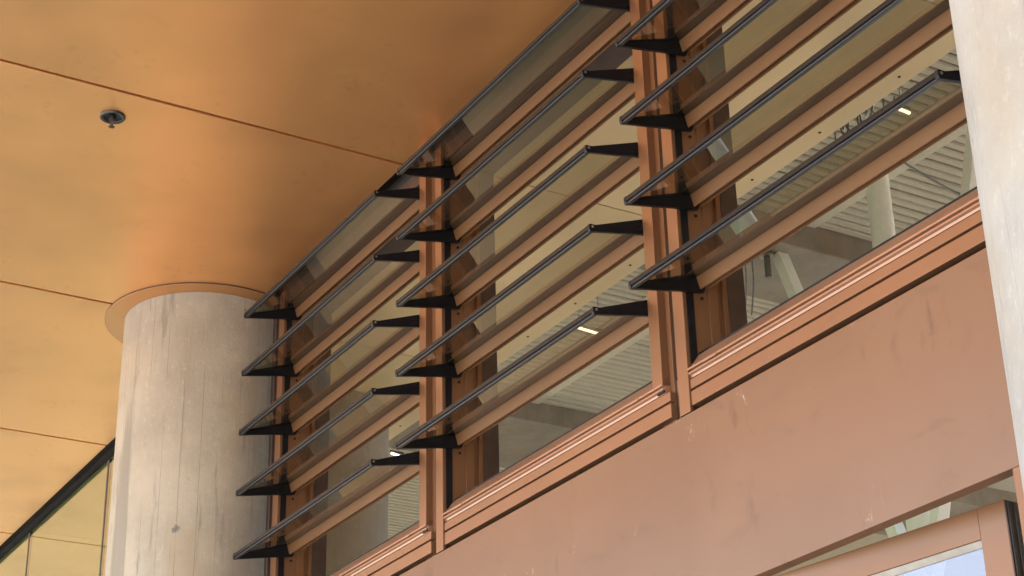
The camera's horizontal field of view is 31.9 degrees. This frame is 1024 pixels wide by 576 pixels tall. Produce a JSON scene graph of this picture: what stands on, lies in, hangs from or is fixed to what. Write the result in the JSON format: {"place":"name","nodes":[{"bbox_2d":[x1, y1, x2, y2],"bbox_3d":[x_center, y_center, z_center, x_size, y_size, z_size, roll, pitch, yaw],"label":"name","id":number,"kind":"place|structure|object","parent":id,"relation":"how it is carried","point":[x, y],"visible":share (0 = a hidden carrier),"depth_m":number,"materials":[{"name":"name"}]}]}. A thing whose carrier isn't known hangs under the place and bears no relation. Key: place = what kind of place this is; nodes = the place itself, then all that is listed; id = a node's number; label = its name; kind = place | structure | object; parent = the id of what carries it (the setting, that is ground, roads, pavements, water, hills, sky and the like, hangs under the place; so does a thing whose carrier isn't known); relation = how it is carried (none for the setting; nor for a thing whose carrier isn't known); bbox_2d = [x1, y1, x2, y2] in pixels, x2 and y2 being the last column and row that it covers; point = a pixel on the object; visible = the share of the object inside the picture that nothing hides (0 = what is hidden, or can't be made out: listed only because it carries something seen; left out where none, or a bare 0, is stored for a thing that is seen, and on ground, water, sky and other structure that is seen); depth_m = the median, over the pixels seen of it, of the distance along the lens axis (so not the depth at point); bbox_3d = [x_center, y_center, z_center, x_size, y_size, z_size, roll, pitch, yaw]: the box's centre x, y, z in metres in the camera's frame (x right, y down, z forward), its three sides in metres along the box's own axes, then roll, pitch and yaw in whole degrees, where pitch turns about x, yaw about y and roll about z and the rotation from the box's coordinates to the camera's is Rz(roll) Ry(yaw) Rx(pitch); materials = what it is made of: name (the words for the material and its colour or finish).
{"place":"outdoors","nodes":[
{"label":"outdoors","id":0,"kind":"place"},
{"bbox_2d":[388,48,1015,575],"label":"slatted ceiling","id":1,"kind":"structure","parent":0,"point":[916,196],"depth_m":11.64,"materials":[{"name":"grey metal"}]},
{"bbox_2d":[390,438,403,455],"bbox_3d":[-0.878,1.138,13.663,0.118,0.309,0.036,20,-32,-37],"label":"linear lamp","id":2,"kind":"object","parent":1,"relation":"hanging from","point":[394,453],"visible":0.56,"depth_m":13.60,"materials":[{"name":"white"}]},
{"bbox_2d":[578,296,602,333],"bbox_3d":[0.497,0.147,11.645,0.213,0.309,0.032,16,-30,-32],"label":"linear lamp","id":3,"kind":"object","parent":1,"relation":"hanging from","point":[593,330],"visible":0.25,"depth_m":11.59,"materials":[{"name":"white plastic"}]},
{"bbox_2d":[898,85,910,114],"bbox_3d":[2.000,-1.038,9.223,0.086,0.309,0.020,15,-30,-30],"label":"linear lamp","id":4,"kind":"object","parent":1,"relation":"hanging from","point":[905,109],"visible":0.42,"depth_m":9.17,"materials":[{"name":"white plastic"}]},
{"bbox_2d":[904,162,959,195],"bbox_3d":[2.599,-0.577,10.470,1.232,0.054,0.038,21,-33,-39],"label":"ceiling cable","id":5,"kind":"object","parent":1,"relation":"hanging from","point":[929,178],"visible":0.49,"depth_m":10.30,"materials":[{"name":"grey metal"}]},
{"bbox_2d":[740,232,753,314],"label":"hanging cables","id":6,"kind":"object","parent":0,"point":[746,284],"visible":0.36,"depth_m":6.04,"materials":[{"name":"black metal"}]},
{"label":"floor","id":7,"kind":"structure","parent":0,"visible":0},
{"bbox_2d":[326,391,388,575],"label":"concrete column","id":8,"kind":"structure","parent":7,"relation":"on","point":[358,535],"depth_m":6.32,"materials":[{"name":"grey concrete"}]},
{"bbox_2d":[772,123,976,575],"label":"branching column","id":9,"kind":"structure","parent":7,"relation":"on","point":[880,212],"depth_m":10.06,"materials":[{"name":"beige concrete"}]},
{"bbox_2d":[498,86,966,403],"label":"steel beam","id":10,"kind":"structure","parent":9,"relation":"on","point":[941,143],"depth_m":10.66,"materials":[{"name":"grey metal"}]},
{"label":"roof","id":11,"kind":"structure","parent":0,"visible":0},
{"bbox_2d":[389,396,1016,551],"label":"concrete beam","id":12,"kind":"structure","parent":11,"relation":"attached to","point":[528,429],"depth_m":13.70,"materials":[{"name":"grey concrete"}]},
{"bbox_2d":[638,205,872,303],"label":"concrete beam","id":13,"kind":"structure","parent":11,"relation":"attached to","point":[816,254],"depth_m":11.04,"materials":[{"name":"grey concrete"}]},
{"bbox_2d":[759,250,773,278],"bbox_3d":[1.550,-0.138,10.858,0.090,0.165,0.090,13,-29,-28],"label":"spotlight","id":14,"kind":"object","parent":13,"relation":"attached to","point":[767,256],"visible":0.86,"depth_m":10.85,"materials":[{"name":"silver metal"}]},
{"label":"paving band","id":15,"kind":"structure","parent":0,"visible":0},
{"bbox_2d":[0,445,114,575],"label":"glass wall","id":16,"kind":"structure","parent":15,"relation":"on","point":[72,488],"depth_m":7.18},
{"bbox_2d":[105,282,276,575],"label":"concrete column","id":17,"kind":"structure","parent":15,"relation":"on","point":[189,461],"depth_m":5.48,"materials":[{"name":"beige concrete"}]},
{"bbox_2d":[264,305,275,575],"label":"column seal","id":18,"kind":"object","parent":17,"relation":"attached to","point":[269,456],"depth_m":5.51,"materials":[{"name":"black rubber"}]},
{"bbox_2d":[949,0,1023,492],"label":"concrete column","id":19,"kind":"structure","parent":15,"relation":"on","point":[989,38],"depth_m":2.40,"materials":[{"name":"beige concrete"}]},
{"bbox_2d":[1013,466,1023,542],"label":"doorway","id":20,"kind":"structure","parent":15,"relation":"on","point":[1018,485],"depth_m":2.73,"materials":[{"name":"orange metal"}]},
{"bbox_2d":[399,248,1018,575],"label":"wall panel","id":21,"kind":"structure","parent":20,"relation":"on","point":[897,410],"depth_m":3.21,"materials":[{"name":"brown paint"}]},
{"bbox_2d":[233,159,450,575],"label":"louvre window","id":22,"kind":"structure","parent":21,"relation":"on","point":[311,335],"depth_m":5.11,"materials":[{"name":"brown wood"}]},
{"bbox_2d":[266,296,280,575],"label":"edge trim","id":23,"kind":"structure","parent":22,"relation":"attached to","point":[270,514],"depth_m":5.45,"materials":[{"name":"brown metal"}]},
{"bbox_2d":[395,0,699,553],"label":"louvre window","id":24,"kind":"structure","parent":21,"relation":"on","point":[476,490],"depth_m":4.26,"materials":[{"name":"brown wood"}]},
{"bbox_2d":[615,0,985,416],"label":"louvre window","id":25,"kind":"structure","parent":21,"relation":"on","point":[722,346],"depth_m":3.48,"materials":[{"name":"brown wood"}]},
{"bbox_2d":[778,499,1023,575],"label":"door leaf","id":26,"kind":"object","parent":20,"relation":"attached to","point":[993,531],"visible":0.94,"depth_m":2.96,"materials":[{"name":"brown wood"}]},
{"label":"bulkhead wall","id":27,"kind":"structure","parent":0,"visible":0},
{"bbox_2d":[0,6,581,551],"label":"canopy","id":28,"kind":"object","parent":27,"relation":"attached to","point":[112,442],"depth_m":7.16,"materials":[{"name":"black metal"}]},
{"bbox_2d":[0,0,575,545],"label":"soffit","id":29,"kind":"structure","parent":28,"relation":"attached to","point":[264,146],"depth_m":4.83,"materials":[{"name":"gold metal"}]},
{"bbox_2d":[99,110,125,128],"bbox_3d":[-1.042,-0.433,4.666,0.067,0.032,0.067,13,-29,-28],"label":"sprinkler head","id":30,"kind":"object","parent":29,"relation":"attached to","point":[111,117],"visible":1,"depth_m":4.66},
{"bbox_2d":[0,0,955,575],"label":"interior soffit","id":31,"kind":"structure","parent":27,"relation":"attached to","point":[66,538],"depth_m":5.18,"materials":[{"name":"gold wood"}]},
{"bbox_2d":[283,6,594,291],"bbox_3d":[0.127,-0.568,4.502,0.140,0.042,3.135,13,-29,-28],"label":"gap backing","id":32,"kind":"object","parent":31,"relation":"attached to","point":[578,16],"visible":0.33,"depth_m":4.79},
{"bbox_2d":[834,96,894,139],"bbox_3d":[0.950,-0.461,4.863,0.025,0.087,0.248,13,-29,-28],"label":"cable coil","id":33,"kind":"object","parent":31,"relation":"hanging from","point":[869,111],"visible":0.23,"depth_m":4.83,"materials":[{"name":"white metal"}]}
]}

